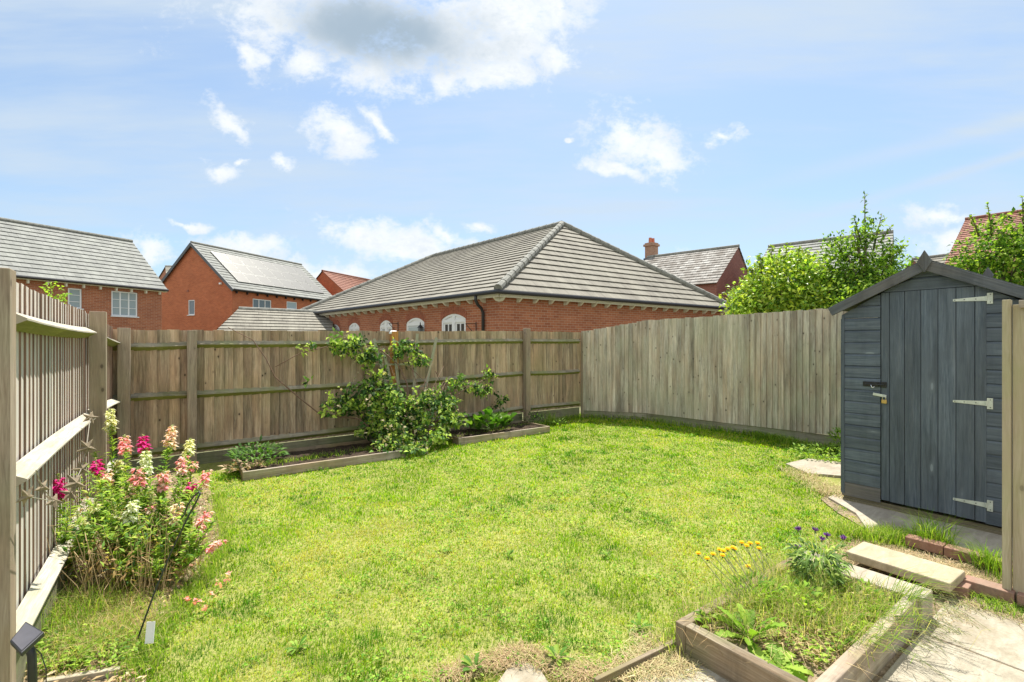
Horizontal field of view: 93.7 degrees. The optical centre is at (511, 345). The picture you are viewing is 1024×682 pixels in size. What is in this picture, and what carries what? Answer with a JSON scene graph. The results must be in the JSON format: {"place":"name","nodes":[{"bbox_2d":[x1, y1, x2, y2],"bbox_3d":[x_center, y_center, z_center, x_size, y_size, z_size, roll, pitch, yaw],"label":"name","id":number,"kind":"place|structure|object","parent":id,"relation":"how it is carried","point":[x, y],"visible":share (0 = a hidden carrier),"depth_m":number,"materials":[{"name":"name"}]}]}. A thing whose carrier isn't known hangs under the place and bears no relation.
{"place":"outdoors","nodes":[
{"label":"outdoors","id":0,"kind":"place"},
{"bbox_2d":[131,407,836,460],"bbox_3d":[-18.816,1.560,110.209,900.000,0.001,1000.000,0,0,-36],"label":"ground","id":1,"kind":"structure","parent":0,"point":[345,435],"depth_m":7.94,"materials":[{"name":"brown soil"}]},
{"bbox_2d":[0,268,119,681],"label":"fence","id":2,"kind":"object","parent":1,"relation":"on","point":[56,369],"visible":0.81,"depth_m":2.53,"materials":[{"name":"brown wood"}]},
{"bbox_2d":[15,470,63,528],"bbox_3d":[-1.919,0.614,1.948,0.060,0.232,0.501,0,0,-32],"label":"star garland","id":3,"kind":"object","parent":2,"relation":"hanging from","point":[54,501],"visible":1,"depth_m":2.01},
{"bbox_2d":[60,411,97,515],"bbox_3d":[-2.596,0.682,2.907,0.110,0.458,1.030,0,0,-36],"label":"star garland","id":4,"kind":"object","parent":2,"relation":"hanging from","point":[73,484],"visible":1,"depth_m":2.89},
{"bbox_2d":[0,217,168,329],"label":"house","id":5,"kind":"structure","parent":1,"relation":"on","point":[119,281],"depth_m":22.38,"materials":[{"name":"grey tile"}]},
{"bbox_2d":[68,288,83,309],"bbox_3d":[-19.413,-2.050,21.302,0.311,0.924,0.585,0,0,33],"label":"window","id":6,"kind":"structure","parent":5,"relation":"in","point":[74,299],"depth_m":21.30,"materials":[{"name":"white glass"}]},
{"bbox_2d":[110,291,138,317],"bbox_3d":[-18.519,-1.946,22.961,1.081,1.214,0.641,0,0,-36],"label":"window","id":7,"kind":"structure","parent":5,"relation":"in","point":[123,304],"depth_m":22.97,"materials":[{"name":"white glass"}]},
{"bbox_2d":[161,241,331,330],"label":"house","id":8,"kind":"structure","parent":1,"relation":"on","point":[211,287],"depth_m":34.48,"materials":[{"name":"red brick"}]},
{"bbox_2d":[217,307,332,330],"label":"garage","id":9,"kind":"structure","parent":1,"relation":"on","point":[252,318],"depth_m":19.97,"materials":[{"name":"tile"}]},
{"bbox_2d":[316,270,370,295],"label":"house","id":10,"kind":"structure","parent":1,"relation":"on","point":[333,283],"depth_m":44.35,"materials":[{"name":"red tile"}]},
{"bbox_2d":[302,221,730,331],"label":"hip roofed building","id":11,"kind":"structure","parent":1,"relation":"on","point":[560,276],"depth_m":16.82,"materials":[{"name":"tile"}]},
{"bbox_2d":[442,314,465,330],"bbox_3d":[-1.807,0.159,14.993,0.070,2.282,1.235,0,0,-44],"label":"arched window","id":12,"kind":"structure","parent":11,"relation":"in","point":[453,322],"depth_m":14.94,"materials":[{"name":"white plastic"}]},
{"bbox_2d":[643,238,750,314],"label":"house","id":13,"kind":"structure","parent":1,"relation":"on","point":[715,271],"depth_m":24.63,"materials":[{"name":"tile"}]},
{"bbox_2d":[581,308,877,446],"bbox_3d":[4.546,0.506,7.227,0.748,2.187,8.273,0,0,-44],"label":"fence","id":14,"kind":"object","parent":1,"relation":"on","point":[777,373],"visible":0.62,"depth_m":8.30,"materials":[{"name":"brown wood"}]},
{"bbox_2d":[718,241,840,314],"bbox_3d":[5.050,-0.190,8.911,2.314,3.492,2.091,0,0,-36],"label":"laurel shrub","id":15,"kind":"object","parent":1,"relation":"on","point":[774,291],"visible":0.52,"depth_m":8.64,"materials":[{"name":"green plant"}]},
{"bbox_2d":[752,230,894,292],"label":"house","id":16,"kind":"structure","parent":1,"relation":"on","point":[814,246],"depth_m":20.99,"materials":[{"name":"grey stone"}]},
{"bbox_2d":[803,191,918,308],"bbox_3d":[5.936,-0.551,8.220,1.601,4.208,1.581,0,0,11],"label":"pear tree","id":17,"kind":"object","parent":1,"relation":"on","point":[849,281],"visible":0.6,"depth_m":8.14,"materials":[{"name":"green plant"}]},
{"bbox_2d":[942,195,1023,285],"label":"maple tree","id":18,"kind":"object","parent":1,"relation":"on","point":[1002,263],"visible":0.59,"depth_m":7.58,"materials":[{"name":"green plant"}]},
{"bbox_2d":[945,209,1023,281],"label":"house","id":19,"kind":"structure","parent":1,"relation":"on","point":[970,228],"depth_m":18.25,"materials":[{"name":"brick"}]},
{"bbox_2d":[122,417,885,681],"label":"lawn","id":20,"kind":"structure","parent":0,"point":[215,466],"depth_m":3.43,"materials":[{"name":"green plant"}]},
{"bbox_2d":[10,622,46,681],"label":"solar light panel","id":21,"kind":"object","parent":20,"relation":"on","point":[26,638],"visible":1,"depth_m":1.80,"materials":[{"name":"black plastic"}]},
{"bbox_2d":[43,666,121,681],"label":"bed edging","id":22,"kind":"object","parent":20,"relation":"on","point":[90,674],"visible":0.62,"depth_m":2.14,"materials":[{"name":"beige wood"}]},
{"bbox_2d":[23,469,220,681],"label":"flower bed soil","id":23,"kind":"structure","parent":20,"relation":"on","point":[40,674],"depth_m":2.98,"materials":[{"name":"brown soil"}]},
{"bbox_2d":[52,473,93,586],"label":"snapdragon","id":24,"kind":"object","parent":23,"relation":"on","point":[57,488],"visible":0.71,"depth_m":2.92,"materials":[{"name":"green plant"}]},
{"bbox_2d":[63,497,101,562],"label":"snapdragon","id":25,"kind":"object","parent":23,"relation":"on","point":[97,505],"visible":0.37,"depth_m":3.04,"materials":[{"name":"green plant"}]},
{"bbox_2d":[26,617,140,672],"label":"creeping weeds","id":26,"kind":"object","parent":23,"relation":"on","point":[88,660],"visible":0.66,"depth_m":2.28,"materials":[{"name":"green plant"}]},
{"bbox_2d":[63,511,110,578],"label":"snapdragon","id":27,"kind":"object","parent":23,"relation":"on","point":[81,543],"visible":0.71,"depth_m":2.92,"materials":[{"name":"green plant"}]},
{"bbox_2d":[82,470,120,579],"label":"snapdragon","id":28,"kind":"object","parent":23,"relation":"on","point":[105,477],"visible":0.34,"depth_m":3.20,"materials":[{"name":"green plant"}]},
{"bbox_2d":[88,457,124,591],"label":"snapdragon","id":29,"kind":"object","parent":23,"relation":"on","point":[96,467],"visible":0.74,"depth_m":3.08,"materials":[{"name":"green plant"}]},
{"bbox_2d":[91,408,130,529],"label":"snapdragon","id":30,"kind":"object","parent":23,"relation":"on","point":[111,423],"visible":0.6,"depth_m":3.38,"materials":[{"name":"green plant"}]},
{"bbox_2d":[96,460,125,569],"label":"snapdragon","id":31,"kind":"object","parent":23,"relation":"on","point":[117,463],"visible":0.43,"depth_m":3.28,"materials":[{"name":"green plant"}]},
{"bbox_2d":[25,573,199,681],"bbox_3d":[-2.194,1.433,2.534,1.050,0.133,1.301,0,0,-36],"label":"grass","id":32,"kind":"structure","parent":23,"relation":"on","point":[119,620],"depth_m":2.49,"materials":[{"name":"green plant"}]},
{"bbox_2d":[102,500,150,583],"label":"snapdragon","id":33,"kind":"object","parent":23,"relation":"on","point":[130,513],"visible":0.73,"depth_m":2.95,"materials":[{"name":"green plant"}]},
{"bbox_2d":[56,463,199,582],"bbox_3d":[-2.838,1.131,3.329,1.931,0.538,0.744,0,0,30],"label":"underplanting","id":34,"kind":"object","parent":23,"relation":"on","point":[103,563],"visible":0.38,"depth_m":2.90,"materials":[{"name":"green plant"}]},
{"bbox_2d":[102,434,154,592],"bbox_3d":[-2.523,1.071,3.182,0.280,0.845,0.893,0,0,-36],"label":"snapdragon","id":35,"kind":"object","parent":23,"relation":"on","point":[123,447],"visible":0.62,"depth_m":3.17,"materials":[{"name":"green plant"}]},
{"bbox_2d":[113,466,157,589],"bbox_3d":[-2.331,1.142,2.992,0.194,0.699,0.444,0,0,-25],"label":"snapdragon","id":36,"kind":"object","parent":23,"relation":"on","point":[135,481],"visible":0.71,"depth_m":3.01,"materials":[{"name":"green plant"}]},
{"bbox_2d":[47,472,227,607],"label":"dry stems","id":37,"kind":"object","parent":23,"relation":"on","point":[116,567],"visible":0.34,"depth_m":2.88,"materials":[{"name":"green plant"}]},
{"bbox_2d":[115,451,166,573],"bbox_3d":[-2.452,1.105,3.148,0.339,0.771,0.264,0,0,33],"label":"snapdragon","id":38,"kind":"object","parent":23,"relation":"on","point":[146,462],"visible":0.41,"depth_m":3.23,"materials":[{"name":"green plant"}]},
{"bbox_2d":[126,434,166,570],"bbox_3d":[-2.573,1.079,3.313,0.697,0.827,0.250,0,0,43],"label":"snapdragon","id":39,"kind":"object","parent":23,"relation":"on","point":[145,444],"visible":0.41,"depth_m":3.52,"materials":[{"name":"green plant"}]},
{"bbox_2d":[139,491,167,555],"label":"snapdragon","id":40,"kind":"object","parent":23,"relation":"on","point":[151,507],"visible":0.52,"depth_m":3.09,"materials":[{"name":"green plant"}]},
{"bbox_2d":[125,500,184,594],"bbox_3d":[-2.151,1.246,2.960,0.212,0.492,0.326,0,0,0],"label":"snapdragon","id":41,"kind":"object","parent":23,"relation":"on","point":[159,553],"visible":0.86,"depth_m":2.93,"materials":[{"name":"green plant"}]},
{"bbox_2d":[131,425,186,587],"bbox_3d":[-2.337,1.035,3.226,0.289,0.915,0.612,0,0,-6],"label":"snapdragon","id":42,"kind":"object","parent":23,"relation":"on","point":[169,441],"visible":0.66,"depth_m":3.25,"materials":[{"name":"green plant"}]},
{"bbox_2d":[137,470,183,566],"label":"snapdragon","id":43,"kind":"object","parent":23,"relation":"on","point":[163,486],"visible":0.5,"depth_m":3.17,"materials":[{"name":"green plant"}]},
{"bbox_2d":[136,491,200,640],"bbox_3d":[-1.768,1.108,2.477,0.268,0.684,0.142,0,0,-36],"label":"plant hook","id":44,"kind":"object","parent":23,"relation":"on","point":[199,492],"visible":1,"depth_m":2.49,"materials":[{"name":"metal"}]},
{"bbox_2d":[105,489,241,681],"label":"long grass","id":45,"kind":"structure","parent":23,"relation":"on","point":[137,661],"depth_m":2.71,"materials":[{"name":"green plant"}]},
{"bbox_2d":[153,461,199,560],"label":"snapdragon","id":46,"kind":"object","parent":23,"relation":"on","point":[191,470],"visible":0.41,"depth_m":3.34,"materials":[{"name":"green plant"}]},
{"bbox_2d":[148,438,205,586],"bbox_3d":[-2.216,1.094,3.288,0.260,0.798,0.763,0,0,-18],"label":"snapdragon","id":47,"kind":"object","parent":23,"relation":"on","point":[189,450],"visible":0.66,"depth_m":3.23,"materials":[{"name":"green plant"}]},
{"bbox_2d":[161,455,194,574],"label":"snapdragon","id":48,"kind":"object","parent":23,"relation":"on","point":[180,467],"visible":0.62,"depth_m":3.28,"materials":[{"name":"green plant"}]},
{"bbox_2d":[165,470,211,586],"bbox_3d":[-2.127,1.187,3.182,0.162,0.610,0.485,0,0,-9],"label":"snapdragon","id":49,"kind":"object","parent":23,"relation":"on","point":[205,475],"visible":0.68,"depth_m":3.16,"materials":[{"name":"green plant"}]},
{"bbox_2d":[168,509,215,594],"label":"snapdragon","id":50,"kind":"object","parent":23,"relation":"on","point":[201,529],"visible":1,"depth_m":2.98,"materials":[{"name":"green plant"}]},
{"bbox_2d":[163,540,228,570],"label":"snapdragon","id":51,"kind":"object","parent":23,"relation":"on","point":[212,546],"visible":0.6,"depth_m":3.07,"materials":[{"name":"plant"}]},
{"bbox_2d":[232,438,427,480],"bbox_3d":[-2.365,1.466,6.388,2.260,0.128,1.000,0,0,-36],"label":"raised bed","id":52,"kind":"object","parent":20,"relation":"on","point":[348,458],"visible":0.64,"depth_m":6.13,"materials":[{"name":"wood"}]},
{"bbox_2d":[226,434,287,464],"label":"feverfew plant","id":53,"kind":"object","parent":52,"relation":"on","point":[250,451],"visible":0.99,"depth_m":5.82,"materials":[{"name":"green plant"}]},
{"bbox_2d":[113,328,580,475],"bbox_3d":[-1.640,0.693,7.699,7.674,2.015,0.232,0,0,-36],"label":"fence","id":54,"kind":"object","parent":20,"relation":"on","point":[219,390],"visible":0.69,"depth_m":6.65,"materials":[{"name":"brown wood"}]},
{"bbox_2d":[228,327,510,456],"bbox_3d":[-1.510,0.677,6.968,4.430,1.879,1.318,0,0,-36],"label":"climbing shrub","id":55,"kind":"object","parent":54,"relation":"attached to","point":[392,423],"visible":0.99,"depth_m":6.94,"materials":[{"name":"green plant"}]},
{"bbox_2d":[372,333,437,433],"bbox_3d":[-1.628,0.709,7.490,1.092,1.789,0.119,0,0,-36],"label":"fan trellis","id":56,"kind":"object","parent":54,"relation":"attached to","point":[415,367],"visible":0.46,"depth_m":7.49,"materials":[{"name":"brown wood"}]},
{"bbox_2d":[221,414,580,475],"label":"long grass","id":57,"kind":"structure","parent":20,"relation":"on","point":[567,418],"depth_m":6.53,"materials":[{"name":"green plant"}]},
{"bbox_2d":[461,653,485,675],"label":"lawn weed","id":58,"kind":"object","parent":20,"relation":"on","point":[466,659],"visible":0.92,"depth_m":2.22,"materials":[{"name":"green plant"}]},
{"bbox_2d":[440,421,549,444],"bbox_3d":[-0.305,1.462,8.060,1.800,0.135,0.800,0,0,-36],"label":"raised bed","id":59,"kind":"object","parent":20,"relation":"on","point":[528,428],"visible":0.77,"depth_m":7.89,"materials":[{"name":"wood"}]},
{"bbox_2d":[465,406,516,429],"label":"bergenia plant","id":60,"kind":"object","parent":59,"relation":"on","point":[498,418],"visible":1,"depth_m":7.85,"materials":[{"name":"green plant"}]},
{"bbox_2d":[421,632,682,681],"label":"dry clippings","id":61,"kind":"object","parent":20,"relation":"on","point":[574,670],"visible":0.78,"depth_m":2.23,"materials":[{"name":"plant"}]},
{"bbox_2d":[540,643,574,665],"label":"lawn weed","id":62,"kind":"object","parent":20,"relation":"on","point":[553,650],"visible":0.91,"depth_m":2.29,"materials":[{"name":"green plant"}]},
{"bbox_2d":[594,638,675,681],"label":"lawn edging","id":63,"kind":"object","parent":20,"relation":"on","point":[614,673],"visible":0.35,"depth_m":2.19,"materials":[{"name":"brown wood"}]},
{"bbox_2d":[597,622,714,681],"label":"dry clippings","id":64,"kind":"object","parent":20,"relation":"on","point":[653,665],"visible":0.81,"depth_m":2.23,"materials":[{"name":"plant"}]},
{"bbox_2d":[637,548,791,658],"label":"long grass","id":65,"kind":"structure","parent":20,"relation":"on","point":[672,629],"depth_m":2.48,"materials":[{"name":"green plant"}]},
{"bbox_2d":[631,631,919,681],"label":"paving bedding","id":66,"kind":"object","parent":20,"relation":"on","point":[885,669],"visible":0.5,"depth_m":2.29,"materials":[{"name":"soil"}]},
{"bbox_2d":[636,660,728,681],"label":"paving slab","id":67,"kind":"structure","parent":66,"relation":"on","point":[716,678],"depth_m":2.15,"materials":[{"name":"stone"}]},
{"bbox_2d":[676,558,916,681],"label":"raised bed","id":68,"kind":"object","parent":20,"relation":"on","point":[730,665],"visible":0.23,"depth_m":2.17,"materials":[{"name":"wood"}]},
{"bbox_2d":[712,603,786,659],"bbox_3d":[1.114,1.323,2.270,0.309,0.157,0.330,0,0,-36],"label":"foxglove rosette","id":69,"kind":"object","parent":68,"relation":"on","point":[759,653],"visible":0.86,"depth_m":2.26,"materials":[{"name":"green plant"}]},
{"bbox_2d":[720,570,784,610],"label":"leafy weed","id":70,"kind":"object","parent":68,"relation":"on","point":[754,574],"visible":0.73,"depth_m":2.57,"materials":[{"name":"green plant"}]},
{"bbox_2d":[762,642,813,681],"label":"broadleaf rosette","id":71,"kind":"object","parent":68,"relation":"on","point":[787,663],"visible":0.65,"depth_m":2.09,"materials":[{"name":"green plant"}]},
{"bbox_2d":[664,565,938,679],"bbox_3d":[1.481,1.354,2.489,1.460,0.062,1.007,0,0,-36],"label":"planter straw","id":72,"kind":"object","parent":68,"relation":"on","point":[818,640],"visible":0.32,"depth_m":2.25,"materials":[{"name":"green plant"}]},
{"bbox_2d":[760,575,843,624],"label":"leafy weed","id":73,"kind":"object","parent":68,"relation":"on","point":[796,581],"visible":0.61,"depth_m":2.47,"materials":[{"name":"green plant"}]},
{"bbox_2d":[673,540,937,668],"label":"planter weeds","id":74,"kind":"object","parent":68,"relation":"in","point":[796,607],"visible":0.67,"depth_m":2.44,"materials":[{"name":"green plant"}]},
{"bbox_2d":[728,564,890,671],"bbox_3d":[1.534,1.354,2.488,0.932,0.062,0.534,0,0,-36],"label":"planter ground cover","id":75,"kind":"object","parent":68,"relation":"on","point":[814,648],"visible":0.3,"depth_m":2.24,"materials":[{"name":"green plant"}]},
{"bbox_2d":[781,525,854,592],"bbox_3d":[1.883,1.265,2.956,0.360,0.278,0.938,0,0,34],"label":"cornflower plant","id":76,"kind":"object","parent":68,"relation":"on","point":[828,558],"visible":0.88,"depth_m":2.69,"materials":[{"name":"green plant"}]},
{"bbox_2d":[758,566,926,652],"bbox_3d":[1.630,1.301,2.468,0.779,0.178,0.758,0,0,-36],"label":"grass tuft","id":77,"kind":"object","parent":68,"relation":"on","point":[833,606],"visible":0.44,"depth_m":2.40,"materials":[{"name":"green plant"}]},
{"bbox_2d":[824,577,888,616],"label":"leafy weed","id":78,"kind":"object","parent":68,"relation":"on","point":[867,587],"visible":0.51,"depth_m":2.55,"materials":[{"name":"green plant"}]},
{"bbox_2d":[834,607,949,680],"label":"grass tuft","id":79,"kind":"object","parent":68,"relation":"on","point":[877,638],"visible":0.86,"depth_m":2.16,"materials":[{"name":"plant"}]},
{"bbox_2d":[801,561,1005,649],"bbox_3d":[1.855,1.306,2.480,0.586,0.168,0.786,0,0,-9],"label":"grass tuft","id":80,"kind":"object","parent":68,"relation":"on","point":[884,603],"visible":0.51,"depth_m":2.48,"materials":[{"name":"green plant"}]},
{"bbox_2d":[859,592,971,651],"bbox_3d":[1.966,1.306,2.349,0.474,0.150,0.425,0,0,-36],"label":"grass tuft","id":81,"kind":"object","parent":68,"relation":"on","point":[910,616],"visible":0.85,"depth_m":2.32,"materials":[{"name":"plant"}]},
{"bbox_2d":[881,565,988,629],"bbox_3d":[2.192,1.277,2.477,0.417,0.167,0.479,0,0,5],"label":"grass tuft","id":82,"kind":"object","parent":68,"relation":"in","point":[920,594],"visible":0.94,"depth_m":2.53,"materials":[{"name":"plant"}]},
{"bbox_2d":[772,465,853,501],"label":"dry clippings","id":83,"kind":"object","parent":20,"relation":"on","point":[828,490],"visible":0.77,"depth_m":5.14,"materials":[{"name":"plant"}]},
{"bbox_2d":[786,458,840,477],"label":"path slab","id":84,"kind":"structure","parent":20,"relation":"on","point":[829,468],"depth_m":5.86,"materials":[{"name":"beige stone"}]},
{"bbox_2d":[788,443,840,461],"bbox_3d":[4.184,1.410,6.390,0.924,0.188,0.910,0,0,-36],"label":"nettle patch","id":85,"kind":"object","parent":20,"relation":"on","point":[814,451],"visible":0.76,"depth_m":6.44,"materials":[{"name":"green plant"}]},
{"bbox_2d":[821,495,862,525],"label":"gravel strip","id":86,"kind":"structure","parent":20,"relation":"on","point":[831,504],"depth_m":4.35,"materials":[{"name":"beige gravel"}]},
{"bbox_2d":[815,516,973,562],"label":"long grass","id":87,"kind":"structure","parent":20,"relation":"on","point":[891,535],"depth_m":3.70,"materials":[{"name":"green plant"}]},
{"bbox_2d":[828,492,1012,559],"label":"shed base slab","id":88,"kind":"structure","parent":20,"relation":"on","point":[862,512],"depth_m":4.00,"materials":[{"name":"grey concrete"}]},
{"bbox_2d":[828,250,1023,537],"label":"shed","id":89,"kind":"structure","parent":88,"relation":"on","point":[922,353],"depth_m":4.09,"materials":[{"name":"paint"}]},
{"bbox_2d":[863,286,992,522],"bbox_3d":[3.516,0.467,4.115,0.054,1.881,0.865,0,0,-36],"label":"door","id":90,"kind":"structure","parent":89,"relation":"in","point":[933,384],"depth_m":4.05,"materials":[{"name":"paint"}]},
{"bbox_2d":[877,507,995,544],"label":"grass tuft","id":91,"kind":"object","parent":88,"relation":"on","point":[932,532],"visible":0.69,"depth_m":3.53,"materials":[{"name":"green plant"}]},
{"bbox_2d":[840,538,1023,671],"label":"soil strip","id":92,"kind":"object","parent":20,"relation":"on","point":[918,583],"depth_m":3.09,"materials":[{"name":"brown soil"}]},
{"bbox_2d":[799,550,932,628],"bbox_3d":[2.053,1.433,2.845,0.185,0.175,0.640,0,0,-36],"label":"concrete sleeper","id":93,"kind":"object","parent":92,"relation":"on","point":[871,575],"visible":0.17,"depth_m":2.70,"materials":[{"name":"beige concrete"}]},
{"bbox_2d":[846,542,964,591],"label":"step slab","id":94,"kind":"structure","parent":92,"relation":"on","point":[879,557],"depth_m":3.03,"materials":[{"name":"stone"}]},
{"bbox_2d":[807,533,1016,604],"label":"dry clippings","id":95,"kind":"object","parent":92,"relation":"on","point":[968,571],"visible":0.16,"depth_m":3.27,"materials":[{"name":"plant"}]},
{"bbox_2d":[905,534,945,554],"bbox_3d":[3.014,1.450,3.500,0.102,0.065,0.215,0,0,-36],"label":"brick","id":96,"kind":"object","parent":92,"relation":"on","point":[933,546],"visible":0.83,"depth_m":3.47,"materials":[{"name":"red brick"}]},
{"bbox_2d":[922,581,971,597],"bbox_3d":[2.672,1.470,2.951,0.102,0.065,0.215,0,0,-36],"label":"brick","id":97,"kind":"object","parent":92,"relation":"on","point":[964,590],"visible":0.43,"depth_m":2.87,"materials":[{"name":"red brick"}]},
{"bbox_2d":[944,544,988,564],"bbox_3d":[3.144,1.453,3.322,0.106,0.065,0.217,0,0,-36],"label":"brick","id":98,"kind":"object","parent":92,"relation":"on","point":[948,549],"visible":0.62,"depth_m":3.33,"materials":[{"name":"red brick"}]},
{"bbox_2d":[930,529,1012,571],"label":"grass tuft","id":99,"kind":"object","parent":92,"relation":"on","point":[977,561],"visible":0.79,"depth_m":3.19,"materials":[{"name":"green plant"}]},
{"bbox_2d":[925,594,1023,633],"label":"dry clippings","id":100,"kind":"object","parent":92,"relation":"on","point":[961,600],"visible":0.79,"depth_m":2.70,"materials":[{"name":"plant"}]},
{"bbox_2d":[963,575,1015,603],"bbox_3d":[2.848,1.455,2.864,0.106,0.065,0.217,0,0,-36],"label":"brick","id":101,"kind":"object","parent":92,"relation":"on","point":[991,589],"visible":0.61,"depth_m":2.83,"materials":[{"name":"red brick"}]},
{"bbox_2d":[959,592,1023,618],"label":"grass tuft","id":102,"kind":"object","parent":92,"relation":"on","point":[987,600],"visible":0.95,"depth_m":2.73,"materials":[{"name":"green plant"}]},
{"bbox_2d":[980,540,1012,580],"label":"grass tuft","id":103,"kind":"object","parent":92,"relation":"on","point":[997,570],"visible":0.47,"depth_m":3.06,"materials":[{"name":"green plant"}]},
{"bbox_2d":[1002,300,1023,602],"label":"gate","id":104,"kind":"structure","parent":92,"relation":"on","point":[1018,448],"depth_m":2.79,"materials":[{"name":"brown wood"}]},
{"bbox_2d":[0,0,1023,278],"label":"sky","id":105,"kind":"structure","parent":0,"point":[369,139],"materials":[{"name":"blue"}]},
{"bbox_2d":[498,661,547,681],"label":"paving slab","id":106,"kind":"structure","parent":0,"point":[521,674],"depth_m":2.17,"materials":[{"name":"stone"}]},
{"bbox_2d":[577,413,839,454],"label":"long grass","id":107,"kind":"structure","parent":0,"point":[785,440],"depth_m":7.74,"materials":[{"name":"green plant"}]},
{"bbox_2d":[878,599,1023,681],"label":"paving","id":108,"kind":"structure","parent":0,"point":[1003,644],"depth_m":2.33,"materials":[{"name":"stone"}]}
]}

